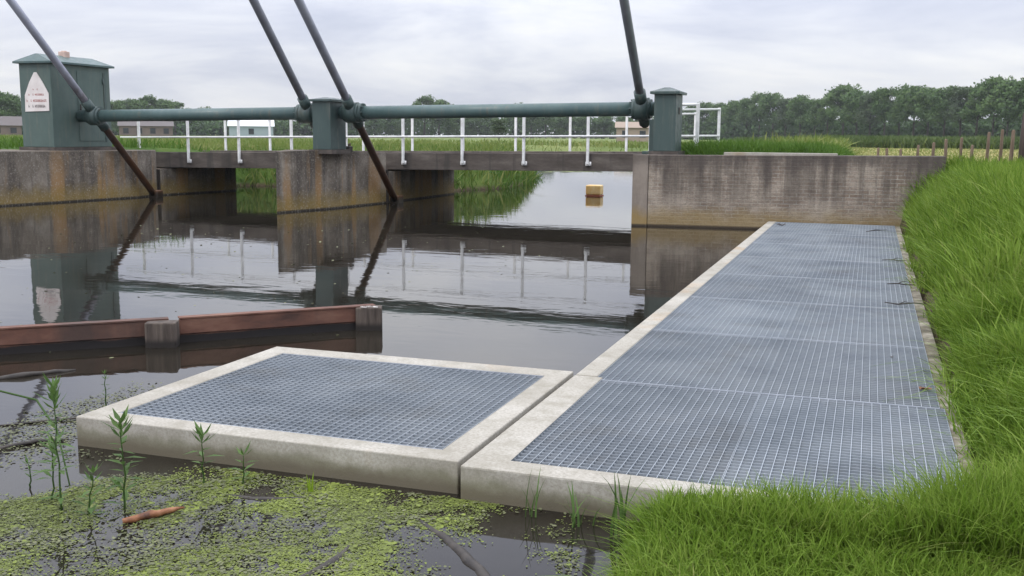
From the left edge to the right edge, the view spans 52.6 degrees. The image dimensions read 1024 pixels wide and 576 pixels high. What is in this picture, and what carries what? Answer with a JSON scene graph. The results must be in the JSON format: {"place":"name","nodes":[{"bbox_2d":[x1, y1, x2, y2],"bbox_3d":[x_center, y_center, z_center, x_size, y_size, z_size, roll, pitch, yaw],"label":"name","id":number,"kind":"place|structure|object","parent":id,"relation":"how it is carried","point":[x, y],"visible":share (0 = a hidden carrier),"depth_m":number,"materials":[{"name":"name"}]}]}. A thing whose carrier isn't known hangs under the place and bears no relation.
{"place":"outdoors","nodes":[
{"label":"outdoors","id":0,"kind":"place"},
{"bbox_2d":[0,390,70,485],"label":"reed leaf","id":1,"kind":"object","parent":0,"point":[37,401],"visible":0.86,"depth_m":5.54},
{"bbox_2d":[0,171,757,575],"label":"water","id":2,"kind":"structure","parent":0,"point":[534,275],"depth_m":11.49,"materials":[{"name":"liquid"}]},
{"bbox_2d":[21,455,37,486],"bbox_3d":[-2.415,0.932,5.204,0.088,0.198,0.071,-6,10,-35],"label":"willowherb","id":3,"kind":"object","parent":2,"relation":"on","point":[29,470],"visible":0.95,"depth_m":5.20,"materials":[{"name":"green plant"}]},
{"bbox_2d":[0,438,68,449],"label":"twig","id":4,"kind":"object","parent":2,"relation":"on","point":[29,442],"visible":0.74,"depth_m":5.89,"materials":[{"name":"wood"}]},
{"bbox_2d":[0,369,75,379],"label":"twig","id":5,"kind":"object","parent":2,"relation":"on","point":[22,374],"visible":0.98,"depth_m":7.56,"materials":[{"name":"wood"}]},
{"bbox_2d":[0,417,75,425],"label":"twig","id":6,"kind":"object","parent":2,"relation":"on","point":[71,418],"visible":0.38,"depth_m":6.35,"materials":[{"name":"wood"}]},
{"bbox_2d":[34,429,69,500],"bbox_3d":[-2.225,0.876,5.015,0.164,0.367,0.153,-3,9,-21],"label":"willowherb","id":7,"kind":"object","parent":2,"relation":"in","point":[51,439],"visible":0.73,"depth_m":5.01,"materials":[{"name":"green plant"}]},
{"bbox_2d":[31,373,76,512],"bbox_3d":[-2.147,0.735,4.881,0.246,0.684,0.243,3,9,19],"label":"willowherb","id":8,"kind":"object","parent":2,"relation":"in","point":[53,396],"visible":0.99,"depth_m":4.89,"materials":[{"name":"green plant"}]},
{"bbox_2d":[72,461,105,514],"bbox_3d":[-1.966,0.937,4.817,0.170,0.308,0.164,3,9,19],"label":"willowherb","id":9,"kind":"object","parent":2,"relation":"in","point":[92,479],"visible":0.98,"depth_m":4.83,"materials":[{"name":"green plant"}]},
{"bbox_2d":[99,404,143,509],"bbox_3d":[-1.851,0.817,4.900,0.216,0.522,0.212,-5,10,-32],"label":"willowherb","id":10,"kind":"object","parent":2,"relation":"in","point":[118,480],"visible":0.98,"depth_m":4.90,"materials":[{"name":"green plant"}]},
{"bbox_2d":[122,507,184,522],"bbox_3d":[-1.657,1.046,4.804,0.289,0.046,0.044,-5,10,-35],"label":"driftwood","id":11,"kind":"object","parent":2,"relation":"on","point":[148,514],"visible":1,"depth_m":4.78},
{"bbox_2d":[0,304,381,354],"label":"floating barrier","id":12,"kind":"object","parent":2,"relation":"on","point":[159,332],"visible":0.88,"depth_m":8.79,"materials":[{"name":"metal"}]},
{"bbox_2d":[183,421,222,483],"bbox_3d":[-1.552,0.848,5.248,0.192,0.366,0.151,3,9,19],"label":"willowherb","id":13,"kind":"object","parent":2,"relation":"in","point":[199,432],"visible":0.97,"depth_m":5.25,"materials":[{"name":"green plant"}]},
{"bbox_2d":[228,441,252,483],"bbox_3d":[-1.365,0.903,5.276,0.149,0.254,0.141,-6,11,-38],"label":"willowherb","id":14,"kind":"object","parent":2,"relation":"in","point":[248,466],"visible":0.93,"depth_m":5.28,"materials":[{"name":"green plant"}]},
{"bbox_2d":[214,494,315,499],"bbox_3d":[-1.197,1.031,5.082,0.550,0.029,0.069,1,8,3],"label":"sunken branch","id":15,"kind":"object","parent":2,"relation":"in","point":[258,498],"visible":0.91,"depth_m":5.07,"materials":[{"name":"brown plant"}]},
{"bbox_2d":[9,217,592,452],"bbox_3d":[-4.962,-0.308,13.889,9.592,0.018,14.764,3,9,19],"label":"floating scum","id":16,"kind":"object","parent":2,"relation":"on","point":[299,280],"visible":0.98,"depth_m":15.38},
{"bbox_2d":[0,378,618,575],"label":"drowned weed","id":17,"kind":"object","parent":2,"relation":"on","point":[222,569],"visible":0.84,"depth_m":4.70,"materials":[{"name":"plant"}]},
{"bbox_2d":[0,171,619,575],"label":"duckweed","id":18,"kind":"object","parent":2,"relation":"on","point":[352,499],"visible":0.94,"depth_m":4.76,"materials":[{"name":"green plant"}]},
{"bbox_2d":[306,472,313,492],"bbox_3d":[-1.006,0.973,5.161,0.042,0.132,0.025,6,10,35],"label":"reed shoot","id":19,"kind":"object","parent":2,"relation":"in","point":[310,487],"visible":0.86,"depth_m":5.16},
{"bbox_2d":[76,347,572,493],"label":"grated platform","id":20,"kind":"structure","parent":2,"relation":"in","point":[424,424],"depth_m":5.99,"materials":[{"name":"concrete"}]},
{"bbox_2d":[300,542,350,575],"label":"sunken branch","id":21,"kind":"object","parent":2,"relation":"in","point":[335,558],"visible":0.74,"depth_m":4.30,"materials":[{"name":"grey plant"}]},
{"bbox_2d":[410,514,490,575],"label":"sunken branch","id":22,"kind":"object","parent":2,"relation":"in","point":[469,560],"visible":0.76,"depth_m":4.42,"materials":[{"name":"grey plant"}]},
{"bbox_2d":[523,467,543,516],"bbox_3d":[0.115,0.957,4.845,0.136,0.274,0.089,-7,11,-41],"label":"reed shoot","id":23,"kind":"object","parent":2,"relation":"on","point":[537,495],"visible":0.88,"depth_m":4.85,"materials":[{"name":"green plant"}]},
{"bbox_2d":[566,483,598,527],"bbox_3d":[0.320,1.010,4.736,0.203,0.204,0.193,3,9,19],"label":"reed shoot","id":24,"kind":"object","parent":2,"relation":"on","point":[573,515],"visible":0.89,"depth_m":4.76,"materials":[{"name":"green plant"}]},
{"bbox_2d":[585,185,603,195],"bbox_3d":[2.457,-2.859,30.893,0.470,0.420,0.430,3,9,19],"label":"float","id":25,"kind":"object","parent":2,"relation":"on","point":[594,190],"visible":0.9,"depth_m":30.71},
{"bbox_2d":[604,473,644,538],"bbox_3d":[0.487,0.965,4.561,0.175,0.348,0.166,3,9,19],"label":"reed shoot","id":26,"kind":"object","parent":2,"relation":"on","point":[622,512],"visible":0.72,"depth_m":4.58,"materials":[{"name":"green plant"}]},
{"bbox_2d":[1,134,1017,574],"bbox_3d":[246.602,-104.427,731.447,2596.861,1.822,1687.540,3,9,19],"label":"ground","id":27,"kind":"structure","parent":0,"point":[489,182],"depth_m":35.17,"materials":[{"name":"plant"}]},
{"bbox_2d":[0,91,20,115],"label":"garden tree","id":28,"kind":"object","parent":27,"relation":"on","point":[7,103],"visible":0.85,"depth_m":203.32,"materials":[{"name":"green plant"}]},
{"bbox_2d":[0,116,21,135],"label":"house","id":29,"kind":"structure","parent":27,"relation":"on","point":[10,125],"depth_m":166.77,"materials":[{"name":"brick"}]},
{"bbox_2d":[4,91,22,132],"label":"garden tree","id":30,"kind":"object","parent":27,"relation":"on","point":[19,112],"visible":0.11,"depth_m":208.14,"materials":[{"name":"green plant"}]},
{"bbox_2d":[0,149,235,205],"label":"bridge pier","id":31,"kind":"structure","parent":27,"relation":"on","point":[28,177],"depth_m":26.73,"materials":[{"name":"concrete"}]},
{"bbox_2d":[12,53,116,150],"bbox_3d":[-11.587,-4.800,27.000,1.180,2.420,2.320,3,9,19],"label":"machine cabinet","id":32,"kind":"object","parent":31,"relation":"on","point":[58,126],"visible":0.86,"depth_m":26.27,"materials":[{"name":"metal"}]},
{"bbox_2d":[25,72,48,111],"bbox_3d":[-11.902,-4.905,25.944,0.760,0.970,0.014,3,9,19],"label":"warning sign","id":33,"kind":"object","parent":32,"relation":"attached to","point":[36,96],"visible":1,"depth_m":25.94,"materials":[{"name":"white"}]},
{"bbox_2d":[58,51,69,57],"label":"roof block","id":34,"kind":"structure","parent":32,"relation":"on","point":[64,54],"depth_m":26.69,"materials":[{"name":"brick"}]},
{"bbox_2d":[76,104,301,121],"bbox_3d":[-7.825,-4.283,25.616,7.004,0.506,0.430,3,9,19],"label":"drive shaft","id":35,"kind":"object","parent":32,"relation":"attached to","point":[262,113],"visible":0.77,"depth_m":25.45,"materials":[{"name":"green paint"}]},
{"bbox_2d":[6,0,162,197],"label":"lifting arm","id":36,"kind":"object","parent":35,"relation":"attached to","point":[91,111],"visible":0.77,"depth_m":26.26},
{"bbox_2d":[249,0,312,128],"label":"lifting arm","id":37,"kind":"object","parent":35,"relation":"attached to","point":[305,112],"visible":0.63,"depth_m":23.42},
{"bbox_2d":[156,150,641,171],"bbox_3d":[-3.093,-3.637,29.352,17.900,0.623,4.100,3,9,19],"label":"footbridge","id":38,"kind":"object","parent":31,"relation":"on","point":[619,161],"visible":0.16,"depth_m":26.79,"materials":[{"name":"grey concrete"}]},
{"bbox_2d":[120,108,720,165],"bbox_3d":[-3.171,-3.923,27.091,17.032,1.542,0.165,3,9,19],"label":"railing","id":39,"kind":"object","parent":38,"relation":"on","point":[402,137],"visible":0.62,"depth_m":26.73,"materials":[{"name":"metal"}]},
{"bbox_2d":[224,112,695,150],"bbox_3d":[-2.353,-4.517,31.208,15.869,1.529,0.104,3,9,19],"label":"railing","id":40,"kind":"object","parent":38,"relation":"on","point":[412,133],"visible":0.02,"depth_m":30.41,"materials":[{"name":"metal"}]},
{"bbox_2d":[111,99,128,109],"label":"copse tree","id":41,"kind":"object","parent":27,"relation":"on","point":[116,103],"visible":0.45,"depth_m":265.50,"materials":[{"name":"green plant"}]},
{"bbox_2d":[115,98,149,109],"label":"copse tree","id":42,"kind":"object","parent":27,"relation":"on","point":[135,104],"visible":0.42,"depth_m":265.50,"materials":[{"name":"green plant"}]},
{"bbox_2d":[117,121,173,135],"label":"farm building","id":43,"kind":"structure","parent":27,"relation":"on","point":[155,128],"depth_m":184.26,"materials":[{"name":"brick"}]},
{"bbox_2d":[138,94,158,108],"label":"copse tree","id":44,"kind":"object","parent":27,"relation":"on","point":[151,99],"visible":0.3,"depth_m":269.85,"materials":[{"name":"green plant"}]},
{"bbox_2d":[149,98,175,108],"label":"copse tree","id":45,"kind":"object","parent":27,"relation":"on","point":[161,103],"visible":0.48,"depth_m":271.42,"materials":[{"name":"green plant"}]},
{"bbox_2d":[173,101,184,135],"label":"copse tree","id":46,"kind":"object","parent":27,"relation":"on","point":[178,104],"visible":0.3,"depth_m":277.76,"materials":[{"name":"green plant"}]},
{"bbox_2d":[227,120,273,135],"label":"shed","id":47,"kind":"structure","parent":27,"relation":"on","point":[253,127],"depth_m":179.69,"materials":[{"name":"grey"}]},
{"bbox_2d":[295,120,312,134],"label":"tree","id":48,"kind":"object","parent":27,"relation":"on","point":[307,130],"visible":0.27,"depth_m":333.86,"materials":[{"name":"green plant"}]},
{"bbox_2d":[347,123,355,135],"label":"tree","id":49,"kind":"object","parent":27,"relation":"on","point":[351,130],"visible":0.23,"depth_m":331.77,"materials":[{"name":"green plant"}]},
{"bbox_2d":[276,150,453,212],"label":"bridge pier","id":50,"kind":"structure","parent":27,"relation":"on","point":[308,180],"depth_m":24.92,"materials":[{"name":"concrete"}]},
{"bbox_2d":[308,97,349,153],"bbox_3d":[-4.292,-3.814,24.373,0.610,1.300,0.890,3,9,19],"label":"gear housing","id":51,"kind":"object","parent":50,"relation":"on","point":[329,130],"visible":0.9,"depth_m":24.06,"materials":[{"name":"green paint"}]},
{"bbox_2d":[364,119,385,135],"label":"tree","id":52,"kind":"object","parent":27,"relation":"on","point":[369,123],"visible":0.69,"depth_m":336.79,"materials":[{"name":"green plant"}]},
{"bbox_2d":[382,119,400,135],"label":"tree","id":53,"kind":"object","parent":27,"relation":"on","point":[389,123],"visible":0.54,"depth_m":342.25,"materials":[{"name":"green plant"}]},
{"bbox_2d":[413,94,436,135],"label":"tree","id":54,"kind":"object","parent":27,"relation":"on","point":[426,99],"visible":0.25,"depth_m":323.68,"materials":[{"name":"green plant"}]},
{"bbox_2d":[0,134,870,190],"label":"bank grass","id":55,"kind":"structure","parent":27,"relation":"on","point":[718,147],"depth_m":23.19,"materials":[{"name":"plant"}]},
{"bbox_2d":[682,103,699,145],"bbox_3d":[3.734,-3.281,22.309,0.571,1.384,0.070,3,9,19],"label":"railing","id":56,"kind":"object","parent":55,"relation":"on","point":[697,105],"visible":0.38,"depth_m":22.16,"materials":[{"name":"metal"}]},
{"bbox_2d":[426,99,455,135],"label":"tree","id":57,"kind":"object","parent":27,"relation":"on","point":[438,122],"visible":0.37,"depth_m":327.87,"materials":[{"name":"green plant"}]},
{"bbox_2d":[440,118,465,135],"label":"tree","id":58,"kind":"object","parent":27,"relation":"on","point":[454,126],"visible":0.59,"depth_m":338.55,"materials":[{"name":"green plant"}]},
{"bbox_2d":[460,118,481,134],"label":"tree","id":59,"kind":"object","parent":27,"relation":"on","point":[470,123],"visible":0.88,"depth_m":344.11,"materials":[{"name":"green plant"}]},
{"bbox_2d":[477,118,499,134],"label":"tree","id":60,"kind":"object","parent":27,"relation":"on","point":[488,129],"visible":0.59,"depth_m":344.37,"materials":[{"name":"green plant"}]},
{"bbox_2d":[490,119,508,138],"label":"pale shrub","id":61,"kind":"object","parent":27,"relation":"on","point":[498,127],"visible":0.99,"depth_m":147.62,"materials":[{"name":"green plant"}]},
{"bbox_2d":[0,130,1018,189],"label":"meadow","id":62,"kind":"structure","parent":27,"relation":"on","point":[247,143],"depth_m":58.22,"materials":[{"name":"green plant"}]},
{"bbox_2d":[504,102,526,124],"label":"tree","id":63,"kind":"object","parent":27,"relation":"on","point":[510,121],"visible":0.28,"depth_m":331.77,"materials":[{"name":"green plant"}]},
{"bbox_2d":[22,117,1021,139],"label":"undergrowth","id":64,"kind":"object","parent":27,"relation":"on","point":[280,128],"visible":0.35,"depth_m":300.34,"materials":[{"name":"green plant"}]},
{"bbox_2d":[525,117,544,137],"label":"tree","id":65,"kind":"object","parent":27,"relation":"on","point":[530,123],"visible":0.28,"depth_m":335.46,"materials":[{"name":"green plant"}]},
{"bbox_2d":[531,117,557,137],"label":"tree","id":66,"kind":"object","parent":27,"relation":"on","point":[549,121],"visible":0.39,"depth_m":333.73,"materials":[{"name":"green plant"}]},
{"bbox_2d":[553,117,577,138],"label":"tree","id":67,"kind":"object","parent":27,"relation":"on","point":[561,124],"visible":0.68,"depth_m":338.82,"materials":[{"name":"green plant"}]},
{"bbox_2d":[575,117,595,138],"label":"tree","id":68,"kind":"object","parent":27,"relation":"on","point":[582,122],"visible":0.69,"depth_m":343.61,"materials":[{"name":"green plant"}]},
{"bbox_2d":[592,116,614,138],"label":"tree","id":69,"kind":"object","parent":27,"relation":"on","point":[604,122],"visible":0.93,"depth_m":343.33,"materials":[{"name":"green plant"}]},
{"bbox_2d":[612,116,632,133],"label":"tree","id":70,"kind":"object","parent":27,"relation":"on","point":[621,118],"visible":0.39,"depth_m":338.25,"materials":[{"name":"green plant"}]},
{"bbox_2d":[615,122,648,141],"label":"cottage","id":71,"kind":"structure","parent":27,"relation":"on","point":[635,128],"depth_m":154.82,"materials":[{"name":"brown"}]},
{"bbox_2d":[682,106,694,131],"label":"broadleaf tree","id":72,"kind":"object","parent":27,"relation":"on","point":[688,118],"visible":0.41,"depth_m":333.43,"materials":[{"name":"green plant"}]},
{"bbox_2d":[694,101,714,137],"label":"broadleaf tree","id":73,"kind":"object","parent":27,"relation":"on","point":[707,118],"visible":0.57,"depth_m":324.25,"materials":[{"name":"green plant"}]},
{"bbox_2d":[461,221,974,520],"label":"grated walkway","id":74,"kind":"structure","parent":27,"relation":"on","point":[766,348],"depth_m":6.53,"materials":[{"name":"metal"}]},
{"bbox_2d":[709,102,730,125],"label":"broadleaf tree","id":75,"kind":"object","parent":27,"relation":"on","point":[713,115],"visible":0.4,"depth_m":316.18,"materials":[{"name":"green plant"}]},
{"bbox_2d":[720,100,739,134],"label":"broadleaf tree","id":76,"kind":"object","parent":27,"relation":"on","point":[729,111],"visible":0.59,"depth_m":306.79,"materials":[{"name":"green plant"}]},
{"bbox_2d":[733,98,757,136],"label":"broadleaf tree","id":77,"kind":"object","parent":27,"relation":"on","point":[742,116],"visible":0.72,"depth_m":299.13,"materials":[{"name":"green plant"}]},
{"bbox_2d":[747,91,771,136],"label":"broadleaf tree","id":78,"kind":"object","parent":27,"relation":"on","point":[754,114],"visible":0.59,"depth_m":291.36,"materials":[{"name":"green plant"}]},
{"bbox_2d":[757,91,782,137],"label":"broadleaf tree","id":79,"kind":"object","parent":27,"relation":"on","point":[766,103],"visible":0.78,"depth_m":281.90,"materials":[{"name":"green plant"}]},
{"bbox_2d":[773,97,793,136],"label":"broadleaf tree","id":80,"kind":"object","parent":27,"relation":"on","point":[781,113],"visible":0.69,"depth_m":273.83,"materials":[{"name":"green plant"}]},
{"bbox_2d":[550,151,1023,575],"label":"grass","id":81,"kind":"structure","parent":27,"relation":"on","point":[964,233],"depth_m":4.20,"materials":[{"name":"plant"}]},
{"bbox_2d":[631,152,945,228],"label":"wing wall","id":82,"kind":"structure","parent":27,"relation":"on","point":[743,190],"depth_m":19.96,"materials":[{"name":"concrete"}]},
{"bbox_2d":[642,119,653,153],"bbox_3d":[2.970,-3.208,21.987,0.260,0.720,0.750,3,9,19],"label":"shaft bracket","id":83,"kind":"object","parent":82,"relation":"on","point":[651,124],"visible":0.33,"depth_m":21.75,"materials":[{"name":"metal"}]},
{"bbox_2d":[649,87,686,154],"bbox_3d":[3.225,-3.433,21.438,0.600,1.390,0.900,3,9,19],"label":"gear housing","id":84,"kind":"object","parent":82,"relation":"on","point":[667,129],"visible":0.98,"depth_m":21.10,"materials":[{"name":"green paint"}]},
{"bbox_2d":[338,99,653,121],"bbox_3d":[-0.440,-3.945,23.094,7.544,0.513,0.430,3,9,19],"label":"drive shaft","id":85,"kind":"object","parent":84,"relation":"attached to","point":[363,112],"visible":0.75,"depth_m":22.94,"materials":[{"name":"green paint"}]},
{"bbox_2d":[294,0,402,202],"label":"lifting arm","id":86,"kind":"object","parent":85,"relation":"attached to","point":[347,109],"visible":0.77,"depth_m":23.85},
{"bbox_2d":[619,0,652,127],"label":"lifting arm","id":87,"kind":"object","parent":85,"relation":"attached to","point":[641,109],"visible":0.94,"depth_m":21.19},
{"bbox_2d":[785,94,814,134],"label":"broadleaf tree","id":88,"kind":"object","parent":27,"relation":"on","point":[798,107],"visible":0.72,"depth_m":265.05,"materials":[{"name":"green plant"}]},
{"bbox_2d":[803,98,825,136],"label":"broadleaf tree","id":89,"kind":"object","parent":27,"relation":"on","point":[812,111],"visible":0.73,"depth_m":258.61,"materials":[{"name":"green plant"}]},
{"bbox_2d":[816,96,838,133],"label":"broadleaf tree","id":90,"kind":"object","parent":27,"relation":"on","point":[821,118],"visible":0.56,"depth_m":252.94,"materials":[{"name":"green plant"}]},
{"bbox_2d":[821,83,861,135],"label":"broadleaf tree","id":91,"kind":"object","parent":27,"relation":"on","point":[832,95],"visible":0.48,"depth_m":245.13,"materials":[{"name":"green plant"}]},
{"bbox_2d":[837,89,874,135],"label":"broadleaf tree","id":92,"kind":"object","parent":27,"relation":"on","point":[852,99],"visible":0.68,"depth_m":240.25,"materials":[{"name":"green plant"}]},
{"bbox_2d":[853,91,882,134],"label":"broadleaf tree","id":93,"kind":"object","parent":27,"relation":"on","point":[862,116],"visible":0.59,"depth_m":236.29,"materials":[{"name":"green plant"}]},
{"bbox_2d":[731,133,1019,149],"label":"reed strip","id":94,"kind":"object","parent":27,"relation":"on","point":[893,141],"visible":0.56,"depth_m":82.07,"materials":[{"name":"plant"}]},
{"bbox_2d":[871,86,898,135],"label":"broadleaf tree","id":95,"kind":"object","parent":27,"relation":"on","point":[883,104],"visible":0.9,"depth_m":230.97,"materials":[{"name":"green plant"}]},
{"bbox_2d":[884,94,908,136],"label":"broadleaf tree","id":96,"kind":"object","parent":27,"relation":"on","point":[894,114],"visible":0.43,"depth_m":226.68,"materials":[{"name":"green plant"}]},
{"bbox_2d":[892,83,929,135],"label":"broadleaf tree","id":97,"kind":"object","parent":27,"relation":"on","point":[905,95],"visible":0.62,"depth_m":221.66,"materials":[{"name":"green plant"}]},
{"bbox_2d":[906,87,949,135],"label":"broadleaf tree","id":98,"kind":"object","parent":27,"relation":"on","point":[920,106],"visible":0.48,"depth_m":216.90,"materials":[{"name":"green plant"}]},
{"bbox_2d":[923,85,955,136],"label":"broadleaf tree","id":99,"kind":"object","parent":27,"relation":"on","point":[939,99],"visible":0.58,"depth_m":212.21,"materials":[{"name":"green plant"}]},
{"bbox_2d":[938,85,974,135],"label":"broadleaf tree","id":100,"kind":"object","parent":27,"relation":"on","point":[959,93],"visible":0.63,"depth_m":207.34,"materials":[{"name":"green plant"}]},
{"bbox_2d":[956,84,992,135],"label":"broadleaf tree","id":101,"kind":"object","parent":27,"relation":"on","point":[968,112],"visible":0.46,"depth_m":203.15,"materials":[{"name":"green plant"}]},
{"bbox_2d":[985,132,990,158],"bbox_3d":[11.257,-3.036,24.584,0.091,1.310,0.086,3,9,19],"label":"fence post","id":102,"kind":"object","parent":27,"relation":"on","point":[988,144],"visible":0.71,"depth_m":24.51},
{"bbox_2d":[968,74,1012,136],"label":"broadleaf tree","id":103,"kind":"object","parent":27,"relation":"on","point":[981,90],"visible":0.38,"depth_m":198.04,"materials":[{"name":"green plant"}]},
{"bbox_2d":[998,129,1003,160],"bbox_3d":[11.348,-3.004,24.097,0.077,1.350,0.077,3,9,19],"label":"fence post","id":104,"kind":"object","parent":27,"relation":"on","point":[1001,143],"visible":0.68,"depth_m":24.03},
{"bbox_2d":[981,79,1022,137],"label":"broadleaf tree","id":105,"kind":"object","parent":27,"relation":"on","point":[999,90],"visible":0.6,"depth_m":193.19,"materials":[{"name":"green plant"}]},
{"bbox_2d":[1009,130,1014,160],"bbox_3d":[11.463,-2.961,23.821,0.099,1.330,0.098,3,9,19],"label":"fence post","id":106,"kind":"object","parent":27,"relation":"on","point":[1012,144],"visible":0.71,"depth_m":23.74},
{"bbox_2d":[1001,77,1023,120],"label":"broadleaf tree","id":107,"kind":"object","parent":27,"relation":"on","point":[1015,106],"visible":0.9,"depth_m":190.20,"materials":[{"name":"green plant"}]},
{"bbox_2d":[1018,113,1023,160],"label":"gate post","id":108,"kind":"object","parent":27,"relation":"on","point":[1021,147],"visible":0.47,"depth_m":23.08,"materials":[{"name":"brown"}]},
{"bbox_2d":[0,0,1023,134],"label":"sky","id":109,"kind":"structure","parent":0,"point":[195,54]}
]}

